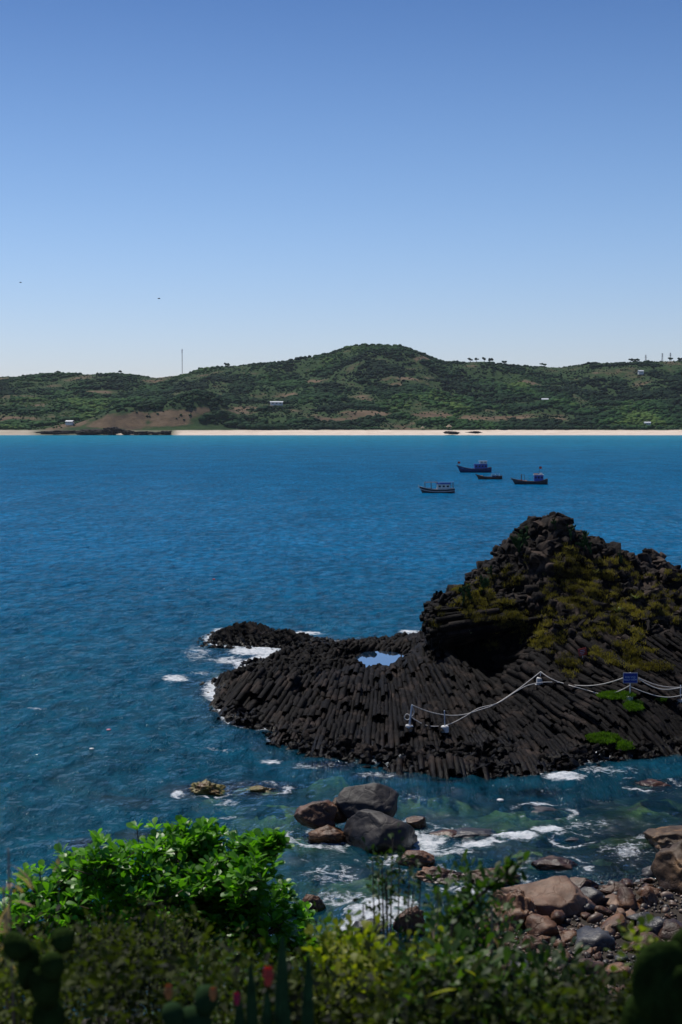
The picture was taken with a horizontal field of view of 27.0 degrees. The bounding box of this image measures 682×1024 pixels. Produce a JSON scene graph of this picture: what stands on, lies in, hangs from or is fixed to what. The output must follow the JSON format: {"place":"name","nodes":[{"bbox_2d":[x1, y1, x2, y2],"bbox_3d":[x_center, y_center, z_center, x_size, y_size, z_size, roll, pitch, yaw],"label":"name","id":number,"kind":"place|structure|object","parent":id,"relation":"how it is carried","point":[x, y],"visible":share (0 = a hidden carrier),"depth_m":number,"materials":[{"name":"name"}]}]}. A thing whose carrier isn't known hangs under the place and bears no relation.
{"place":"outdoors","nodes":[
{"label":"outdoors","id":0,"kind":"place"},
{"bbox_2d":[0,435,681,1018],"bbox_3d":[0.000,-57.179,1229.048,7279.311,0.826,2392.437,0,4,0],"label":"sea","id":1,"kind":"structure","parent":0,"point":[118,553],"depth_m":179.41,"materials":[{"name":"liquid"}]},
{"bbox_2d":[35,430,75,434],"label":"shore reef","id":2,"kind":"object","parent":1,"relation":"on","point":[55,432],"visible":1,"depth_m":2304.76},
{"bbox_2d":[75,429,104,434],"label":"shore reef","id":3,"kind":"object","parent":1,"relation":"in","point":[90,431],"visible":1,"depth_m":2306.71},
{"bbox_2d":[102,427,124,434],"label":"shore reef","id":4,"kind":"object","parent":1,"relation":"in","point":[112,430],"visible":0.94,"depth_m":2306.05},
{"bbox_2d":[120,430,134,434],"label":"shore reef","id":5,"kind":"object","parent":1,"relation":"in","point":[125,432],"visible":0.98,"depth_m":2303.14},
{"bbox_2d":[131,431,153,434],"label":"shore reef","id":6,"kind":"object","parent":1,"relation":"in","point":[142,433],"visible":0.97,"depth_m":2304.54},
{"bbox_2d":[188,779,225,798],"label":"boulder","id":7,"kind":"object","parent":1,"relation":"in","point":[205,787],"visible":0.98,"depth_m":76.84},
{"bbox_2d":[231,785,283,797],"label":"boulder","id":8,"kind":"object","parent":1,"relation":"in","point":[252,791],"visible":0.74,"depth_m":76.98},
{"bbox_2d":[197,621,341,666],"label":"rock islet","id":9,"kind":"object","parent":1,"relation":"in","point":[248,635],"visible":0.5,"depth_m":128.48,"materials":[{"name":"stone"}]},
{"bbox_2d":[302,894,326,915],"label":"boulder","id":10,"kind":"object","parent":1,"relation":"in","point":[319,906],"visible":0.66,"depth_m":58.24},
{"bbox_2d":[294,800,336,829],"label":"boulder","id":11,"kind":"object","parent":1,"relation":"in","point":[313,815],"visible":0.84,"depth_m":68.48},
{"bbox_2d":[332,797,346,823],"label":"boulder","id":12,"kind":"object","parent":11,"relation":"on","point":[340,816],"visible":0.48,"depth_m":69.08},
{"bbox_2d":[307,824,347,848],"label":"boulder","id":13,"kind":"object","parent":1,"relation":"in","point":[328,833],"visible":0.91,"depth_m":67.55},
{"bbox_2d":[352,918,391,945],"bbox_3d":[1.205,16.457,55.664,1.724,1.078,1.248,0,4,0],"label":"boulder","id":14,"kind":"object","parent":1,"relation":"in","point":[357,924],"visible":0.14,"depth_m":55.35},
{"bbox_2d":[343,809,417,860],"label":"boulder","id":15,"kind":"object","parent":1,"relation":"in","point":[371,827],"visible":0.84,"depth_m":66.63,"materials":[{"name":"stone"}]},
{"bbox_2d":[336,782,398,818],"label":"boulder","id":16,"kind":"object","parent":15,"relation":"on","point":[354,800],"visible":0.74,"depth_m":68.88,"materials":[{"name":"stone"}]},
{"bbox_2d":[393,906,424,945],"bbox_3d":[2.667,16.167,55.614,1.319,1.680,0.798,0,4,0],"label":"boulder","id":17,"kind":"object","parent":1,"relation":"in","point":[402,916],"visible":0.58,"depth_m":55.37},
{"bbox_2d":[395,850,435,870],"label":"boulder","id":18,"kind":"object","parent":1,"relation":"in","point":[425,858],"visible":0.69,"depth_m":64.00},
{"bbox_2d":[406,816,425,830],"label":"boulder","id":19,"kind":"object","parent":1,"relation":"in","point":[417,823],"visible":0.84,"depth_m":70.25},
{"bbox_2d":[408,866,462,887],"bbox_3d":[4.222,16.032,62.527,2.341,0.797,1.660,2,4,25],"label":"boulder","id":20,"kind":"object","parent":1,"relation":"in","point":[431,870],"visible":0.62,"depth_m":62.17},
{"bbox_2d":[418,482,454,492],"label":"fishing boat","id":21,"kind":"object","parent":1,"relation":"on","point":[443,487],"visible":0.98,"depth_m":406.27,"materials":[{"name":"wood"}]},
{"bbox_2d":[426,829,457,843],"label":"boulder","id":22,"kind":"object","parent":1,"relation":"in","point":[446,833],"visible":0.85,"depth_m":68.83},
{"bbox_2d":[457,461,491,472],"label":"fishing boat","id":23,"kind":"object","parent":1,"relation":"on","point":[481,467],"visible":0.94,"depth_m":573.42,"materials":[{"name":"blue wood"}]},
{"bbox_2d":[454,827,498,841],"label":"boulder","id":24,"kind":"object","parent":1,"relation":"in","point":[468,833],"visible":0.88,"depth_m":68.63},
{"bbox_2d":[476,473,501,478],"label":"fishing boat","id":25,"kind":"object","parent":1,"relation":"on","point":[492,477],"visible":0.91,"depth_m":504.24,"materials":[{"name":"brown wood"}]},
{"bbox_2d":[461,866,520,886],"bbox_3d":[6.657,15.966,62.189,2.488,0.745,2.232,-3,4,-36],"label":"boulder","id":26,"kind":"object","parent":1,"relation":"in","point":[477,873],"visible":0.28,"depth_m":61.91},
{"bbox_2d":[483,888,536,932],"bbox_3d":[6.683,15.847,55.243,2.345,2.524,1.922,-2,4,-23],"label":"boulder","id":27,"kind":"object","parent":1,"relation":"in","point":[524,906],"visible":0.32,"depth_m":54.74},
{"bbox_2d":[511,467,547,483],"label":"fishing boat","id":28,"kind":"object","parent":1,"relation":"on","point":[538,479],"visible":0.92,"depth_m":462.56,"materials":[{"name":"blue wood"}]},
{"bbox_2d":[525,806,569,820],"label":"boulder","id":29,"kind":"object","parent":1,"relation":"in","point":[532,815],"visible":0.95,"depth_m":72.96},
{"bbox_2d":[531,855,577,877],"bbox_3d":[9.611,16.047,64.077,2.133,1.046,1.559,1,4,19],"label":"boulder","id":30,"kind":"object","parent":1,"relation":"in","point":[553,865],"visible":0.81,"depth_m":63.50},
{"bbox_2d":[561,837,585,846],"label":"boulder","id":31,"kind":"object","parent":1,"relation":"in","point":[570,840],"visible":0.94,"depth_m":67.99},
{"bbox_2d":[570,877,598,888],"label":"boulder","id":32,"kind":"object","parent":1,"relation":"in","point":[579,882],"visible":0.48,"depth_m":60.90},
{"bbox_2d":[632,779,672,790],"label":"boulder","id":33,"kind":"object","parent":1,"relation":"in","point":[649,783],"visible":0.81,"depth_m":78.38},
{"bbox_2d":[643,825,681,852],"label":"boulder","id":34,"kind":"object","parent":1,"relation":"in","point":[659,838],"visible":0.74,"depth_m":66.62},
{"bbox_2d":[650,841,681,894],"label":"boulder","id":35,"kind":"object","parent":1,"relation":"in","point":[666,868],"visible":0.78,"depth_m":60.59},
{"bbox_2d":[0,345,681,434],"bbox_3d":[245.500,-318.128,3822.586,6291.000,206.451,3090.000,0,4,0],"label":"hills","id":36,"kind":"structure","parent":0,"point":[131,420],"depth_m":2596.66,"materials":[{"name":"plant"}]},
{"bbox_2d":[270,401,282,405],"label":"house","id":37,"kind":"structure","parent":36,"relation":"on","point":[277,403],"depth_m":2732.95,"materials":[{"name":"white paint"}]},
{"bbox_2d":[0,343,681,429],"bbox_3d":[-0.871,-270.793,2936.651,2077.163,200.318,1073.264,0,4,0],"label":"woodland","id":38,"kind":"object","parent":36,"relation":"on","point":[145,396],"visible":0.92,"depth_m":2842.14,"materials":[{"name":"green plant"}]},
{"bbox_2d":[0,0,681,377],"label":"sky","id":39,"kind":"structure","parent":0,"point":[446,180],"materials":[{"name":"blue"}]},
{"bbox_2d":[23,833,681,1023],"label":"hillside","id":40,"kind":"structure","parent":0,"point":[643,854],"depth_m":68.02,"materials":[{"name":"stone"}]},
{"bbox_2d":[0,848,34,1023],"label":"dead stalk","id":41,"kind":"object","parent":40,"relation":"on","point":[7,920],"visible":0.86,"depth_m":4.28,"materials":[{"name":"plant"}]},
{"bbox_2d":[1,886,34,1023],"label":"dead stalk","id":42,"kind":"object","parent":40,"relation":"on","point":[7,1003],"visible":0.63,"depth_m":4.49,"materials":[{"name":"plant"}]},
{"bbox_2d":[2,927,74,1023],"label":"prickly pear","id":43,"kind":"object","parent":40,"relation":"on","point":[38,977],"visible":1,"depth_m":3.36,"materials":[{"name":"plant"}]},
{"bbox_2d":[53,838,60,909],"bbox_3d":[-0.987,1.914,4.924,0.030,1.592,0.017,1,4,0],"label":"dead stalk","id":44,"kind":"object","parent":40,"relation":"on","point":[58,861],"visible":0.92,"depth_m":4.88,"materials":[{"name":"plant"}]},
{"bbox_2d":[0,912,144,1023],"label":"bush","id":45,"kind":"object","parent":40,"relation":"on","point":[70,1007],"visible":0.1,"depth_m":5.07,"materials":[{"name":"green plant"}]},
{"bbox_2d":[70,889,248,1023],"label":"bush","id":46,"kind":"object","parent":40,"relation":"on","point":[164,914],"visible":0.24,"depth_m":6.00,"materials":[{"name":"green plant"}]},
{"bbox_2d":[0,815,319,986],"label":"broadleaf shrub","id":47,"kind":"object","parent":40,"relation":"on","point":[209,877],"visible":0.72,"depth_m":13.11,"materials":[{"name":"green plant"}]},
{"bbox_2d":[161,984,218,1023],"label":"prickly pear","id":48,"kind":"object","parent":40,"relation":"on","point":[201,1010],"visible":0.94,"depth_m":3.36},
{"bbox_2d":[164,984,172,999],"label":"flower","id":49,"kind":"object","parent":48,"relation":"attached to","point":[168,989],"visible":1,"depth_m":3.32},
{"bbox_2d":[209,987,216,1000],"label":"flower","id":50,"kind":"object","parent":48,"relation":"attached to","point":[213,992],"visible":1,"depth_m":3.32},
{"bbox_2d":[153,932,274,1023],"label":"bush","id":51,"kind":"object","parent":40,"relation":"on","point":[226,960],"visible":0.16,"depth_m":5.07,"materials":[{"name":"green plant"}]},
{"bbox_2d":[233,936,313,1023],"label":"column cactus","id":52,"kind":"object","parent":40,"relation":"on","point":[282,1014],"depth_m":3.52,"materials":[{"name":"plant"}]},
{"bbox_2d":[233,992,240,1005],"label":"flower","id":53,"kind":"object","parent":52,"relation":"attached to","point":[236,997],"visible":1,"depth_m":3.42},
{"bbox_2d":[263,966,273,985],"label":"flower","id":54,"kind":"object","parent":52,"relation":"attached to","point":[268,973],"visible":1,"depth_m":3.42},
{"bbox_2d":[257,935,357,1023],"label":"bush","id":55,"kind":"object","parent":40,"relation":"on","point":[328,962],"visible":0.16,"depth_m":4.71,"materials":[{"name":"green plant"}]},
{"bbox_2d":[0,899,631,1023],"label":"undergrowth","id":56,"kind":"object","parent":40,"relation":"on","point":[69,980],"visible":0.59,"depth_m":4.12,"materials":[{"name":"green plant"}]},
{"bbox_2d":[287,898,361,979],"bbox_3d":[-0.046,2.617,6.665,0.429,1.585,0.412,0,4,0],"label":"bush","id":57,"kind":"object","parent":40,"relation":"on","point":[328,919],"visible":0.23,"depth_m":6.64,"materials":[{"name":"green plant"}]},
{"bbox_2d":[293,912,466,1023],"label":"bush","id":58,"kind":"object","parent":40,"relation":"on","point":[349,944],"visible":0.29,"depth_m":4.93,"materials":[{"name":"green plant"}]},
{"bbox_2d":[361,903,414,981],"bbox_3d":[0.200,2.456,6.133,0.363,1.505,0.340,0,4,0],"label":"bush","id":59,"kind":"object","parent":40,"relation":"on","point":[407,919],"visible":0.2,"depth_m":6.17,"materials":[{"name":"green plant"}]},
{"bbox_2d":[345,822,439,982],"bbox_3d":[0.225,2.346,6.353,0.367,1.865,0.426,1,4,21],"label":"bush","id":60,"kind":"object","parent":40,"relation":"on","point":[377,877],"visible":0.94,"depth_m":6.33,"materials":[{"name":"green plant"}]},
{"bbox_2d":[376,917,537,1023],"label":"bush","id":61,"kind":"object","parent":40,"relation":"on","point":[467,960],"visible":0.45,"depth_m":4.43,"materials":[{"name":"green plant"}]},
{"bbox_2d":[408,849,531,983],"bbox_3d":[0.517,2.216,5.752,0.491,1.679,0.564,0,4,0],"label":"bush","id":62,"kind":"object","parent":40,"relation":"on","point":[454,901],"visible":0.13,"depth_m":5.69,"materials":[{"name":"green plant"}]},
{"bbox_2d":[447,849,534,963],"bbox_3d":[0.540,2.031,5.304,0.366,1.619,0.139,2,4,23],"label":"leafy branch","id":63,"kind":"object","parent":40,"relation":"on","point":[488,884],"visible":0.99,"depth_m":5.26,"materials":[{"name":"green plant"}]},
{"bbox_2d":[491,905,498,956],"bbox_3d":[0.509,2.026,4.947,0.075,1.348,0.027,2,4,25],"label":"dead stalk","id":64,"kind":"object","parent":40,"relation":"on","point":[497,944],"visible":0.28,"depth_m":4.90,"materials":[{"name":"plant"}]},
{"bbox_2d":[522,934,541,951],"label":"shore stone","id":65,"kind":"object","parent":40,"relation":"on","point":[527,936],"visible":0.33,"depth_m":52.29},
{"bbox_2d":[525,913,558,936],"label":"shore stone","id":66,"kind":"object","parent":40,"relation":"on","point":[538,924],"visible":0.72,"depth_m":53.64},
{"bbox_2d":[538,934,552,942],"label":"shore stone","id":67,"kind":"object","parent":40,"relation":"on","point":[547,938],"visible":0.48,"depth_m":53.10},
{"bbox_2d":[501,875,591,916],"bbox_3d":[8.490,16.044,57.252,3.765,2.658,3.205,-3,4,-37],"label":"boulder","id":68,"kind":"object","parent":40,"relation":"on","point":[550,895],"visible":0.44,"depth_m":56.40,"materials":[{"name":"stone"}]},
{"bbox_2d":[526,930,576,943],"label":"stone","id":69,"kind":"object","parent":40,"relation":"on","point":[565,936],"visible":0.23,"depth_m":53.39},
{"bbox_2d":[474,935,629,1023],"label":"bush","id":70,"kind":"object","parent":40,"relation":"on","point":[541,957],"visible":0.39,"depth_m":4.52,"materials":[{"name":"green plant"}]},
{"bbox_2d":[550,910,564,925],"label":"shore stone","id":71,"kind":"object","parent":40,"relation":"on","point":[557,917],"visible":0.79,"depth_m":54.75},
{"bbox_2d":[553,939,567,948],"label":"shore stone","id":72,"kind":"object","parent":40,"relation":"on","point":[555,943],"visible":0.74,"depth_m":52.16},
{"bbox_2d":[483,871,681,992],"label":"gravel","id":73,"kind":"structure","parent":40,"relation":"on","point":[598,918],"depth_m":57.10,"materials":[{"name":"gravel"}]},
{"bbox_2d":[580,912,590,919],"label":"shore stone","id":74,"kind":"object","parent":40,"relation":"on","point":[585,915],"visible":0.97,"depth_m":55.61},
{"bbox_2d":[540,958,631,1023],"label":"bush","id":75,"kind":"object","parent":40,"relation":"on","point":[624,980],"visible":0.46,"depth_m":4.37,"materials":[{"name":"green plant"}]},
{"bbox_2d":[583,903,594,912],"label":"shore stone","id":76,"kind":"object","parent":40,"relation":"on","point":[589,907],"visible":0.59,"depth_m":56.31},
{"bbox_2d":[580,887,608,905],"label":"shore stone","id":77,"kind":"object","parent":40,"relation":"on","point":[595,896],"visible":0.28,"depth_m":57.72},
{"bbox_2d":[579,958,609,987],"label":"shore stone","id":78,"kind":"object","parent":40,"relation":"on","point":[593,965],"visible":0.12,"depth_m":47.66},
{"bbox_2d":[575,925,614,951],"bbox_3d":[9.177,15.732,52.272,1.439,0.839,1.767,-14,15,-27],"label":"shore stone","id":79,"kind":"object","parent":40,"relation":"on","point":[590,936],"visible":0.81,"depth_m":51.79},
{"bbox_2d":[594,951,602,960],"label":"shore stone","id":80,"kind":"object","parent":40,"relation":"on","point":[597,956],"visible":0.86,"depth_m":50.56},
{"bbox_2d":[593,905,612,916],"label":"shore stone","id":81,"kind":"object","parent":40,"relation":"on","point":[604,911],"visible":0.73,"depth_m":56.12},
{"bbox_2d":[604,924,615,935],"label":"shore stone","id":82,"kind":"object","parent":40,"relation":"on","point":[612,931],"visible":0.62,"depth_m":53.56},
{"bbox_2d":[604,893,619,907],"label":"shore stone","id":83,"kind":"object","parent":40,"relation":"on","point":[612,897],"visible":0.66,"depth_m":57.80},
{"bbox_2d":[600,881,626,893],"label":"shore stone","id":84,"kind":"object","parent":40,"relation":"on","point":[613,887],"visible":0.68,"depth_m":59.44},
{"bbox_2d":[600,913,627,931],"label":"shore stone","id":85,"kind":"object","parent":40,"relation":"on","point":[613,921],"visible":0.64,"depth_m":53.85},
{"bbox_2d":[605,962,630,977],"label":"shore stone","id":86,"kind":"object","parent":40,"relation":"on","point":[619,964],"visible":0.3,"depth_m":48.21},
{"bbox_2d":[614,908,625,917],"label":"shore stone","id":87,"kind":"object","parent":40,"relation":"on","point":[620,910],"visible":0.45,"depth_m":56.26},
{"bbox_2d":[615,954,627,961],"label":"shore stone","id":88,"kind":"object","parent":40,"relation":"on","point":[623,958],"visible":0.65,"depth_m":50.11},
{"bbox_2d":[617,887,637,909],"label":"shore stone","id":89,"kind":"object","parent":40,"relation":"on","point":[626,898],"visible":0.81,"depth_m":57.58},
{"bbox_2d":[605,914,657,971],"bbox_3d":[0.844,1.819,4.122,0.159,1.314,0.208,0,4,0],"label":"sprig","id":90,"kind":"object","parent":40,"relation":"on","point":[641,920],"visible":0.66,"depth_m":4.10,"materials":[{"name":"green plant"}]},
{"bbox_2d":[626,912,649,923],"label":"shore stone","id":91,"kind":"object","parent":40,"relation":"on","point":[633,917],"visible":0.5,"depth_m":55.36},
{"bbox_2d":[639,886,654,895],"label":"shore stone","id":92,"kind":"object","parent":40,"relation":"on","point":[648,890],"visible":0.56,"depth_m":58.88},
{"bbox_2d":[640,866,655,877],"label":"shore stone","id":93,"kind":"object","parent":40,"relation":"on","point":[647,872],"visible":0.31,"depth_m":62.43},
{"bbox_2d":[637,916,663,935],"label":"shore stone","id":94,"kind":"object","parent":40,"relation":"on","point":[655,924],"visible":0.39,"depth_m":53.47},
{"bbox_2d":[620,928,681,1023],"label":"prickly pear","id":95,"kind":"object","parent":40,"relation":"on","point":[655,997],"visible":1,"depth_m":2.92,"materials":[{"name":"plant"}]},
{"bbox_2d":[640,932,662,943],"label":"shore stone","id":96,"kind":"object","parent":40,"relation":"on","point":[644,935],"visible":0.25,"depth_m":52.28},
{"bbox_2d":[658,918,681,939],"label":"shore stone","id":97,"kind":"object","parent":40,"relation":"on","point":[669,928],"visible":0.62,"depth_m":52.97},
{"bbox_2d":[66,675,681,992],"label":"seabed","id":98,"kind":"structure","parent":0,"point":[436,819],"depth_m":73.05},
{"bbox_2d":[199,584,681,801],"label":"headland","id":99,"kind":"structure","parent":98,"relation":"on","point":[309,700],"depth_m":93.24,"materials":[{"name":"stone"}]},
{"bbox_2d":[354,651,403,666],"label":"tide pool water","id":100,"kind":"structure","parent":99,"relation":"on","point":[370,658],"depth_m":111.37,"materials":[{"name":"blue liquid"}]},
{"bbox_2d":[405,704,412,731],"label":"rope post","id":101,"kind":"object","parent":99,"relation":"on","point":[408,726],"visible":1,"depth_m":87.28,"materials":[{"name":"paint"}]},
{"bbox_2d":[404,682,558,726],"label":"rope","id":102,"kind":"object","parent":101,"relation":"attached to","point":[475,709],"visible":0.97,"depth_m":89.95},
{"bbox_2d":[441,710,448,732],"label":"rope post","id":103,"kind":"object","parent":99,"relation":"on","point":[445,728],"visible":1,"depth_m":87.17,"materials":[{"name":"paint"}]},
{"bbox_2d":[458,584,471,600],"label":"prickly pear","id":104,"kind":"object","parent":99,"relation":"on","point":[461,589],"visible":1,"depth_m":102.36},
{"bbox_2d":[480,575,489,593],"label":"prickly pear","id":105,"kind":"object","parent":99,"relation":"on","point":[484,582],"visible":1,"depth_m":102.66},
{"bbox_2d":[347,511,681,782],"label":"crag","id":106,"kind":"structure","parent":99,"relation":"on","point":[546,539],"depth_m":105.52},
{"bbox_2d":[510,528,529,551],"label":"prickly pear","id":107,"kind":"object","parent":106,"relation":"on","point":[517,541],"visible":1,"depth_m":107.00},
{"bbox_2d":[424,542,681,678],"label":"grass","id":108,"kind":"structure","parent":106,"relation":"on","point":[639,664],"depth_m":101.49,"materials":[{"name":"green plant"}]},
{"bbox_2d":[574,530,588,550],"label":"prickly pear","id":109,"kind":"object","parent":106,"relation":"on","point":[583,541],"visible":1,"depth_m":106.63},
{"bbox_2d":[578,647,586,657],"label":"sign","id":110,"kind":"object","parent":99,"relation":"on","point":[582,651],"visible":1,"depth_m":95.62,"materials":[{"name":"metal"}]},
{"bbox_2d":[585,689,667,750],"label":"ground cover","id":111,"kind":"object","parent":99,"relation":"on","point":[601,737],"visible":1,"depth_m":88.56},
{"bbox_2d":[623,672,637,699],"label":"sign","id":112,"kind":"object","parent":99,"relation":"on","point":[630,677],"visible":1,"depth_m":90.31,"materials":[{"name":"metal"}]},
{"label":"footing block","id":113,"kind":"object","parent":99,"relation":"on","visible":0},
{"bbox_2d":[536,672,542,683],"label":"rope post","id":114,"kind":"object","parent":113,"relation":"on","point":[538,679],"visible":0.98,"depth_m":93.90,"materials":[{"name":"paint"}]},
{"bbox_2d":[413,671,540,715],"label":"rope","id":115,"kind":"object","parent":114,"relation":"attached to","point":[479,709],"visible":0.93,"depth_m":90.68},
{"bbox_2d":[541,672,622,685],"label":"rope","id":116,"kind":"object","parent":114,"relation":"attached to","point":[584,685],"visible":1,"depth_m":92.01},
{"bbox_2d":[637,893,657,905],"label":"boulder","id":117,"kind":"object","parent":98,"relation":"on","point":[651,898],"visible":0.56,"depth_m":57.74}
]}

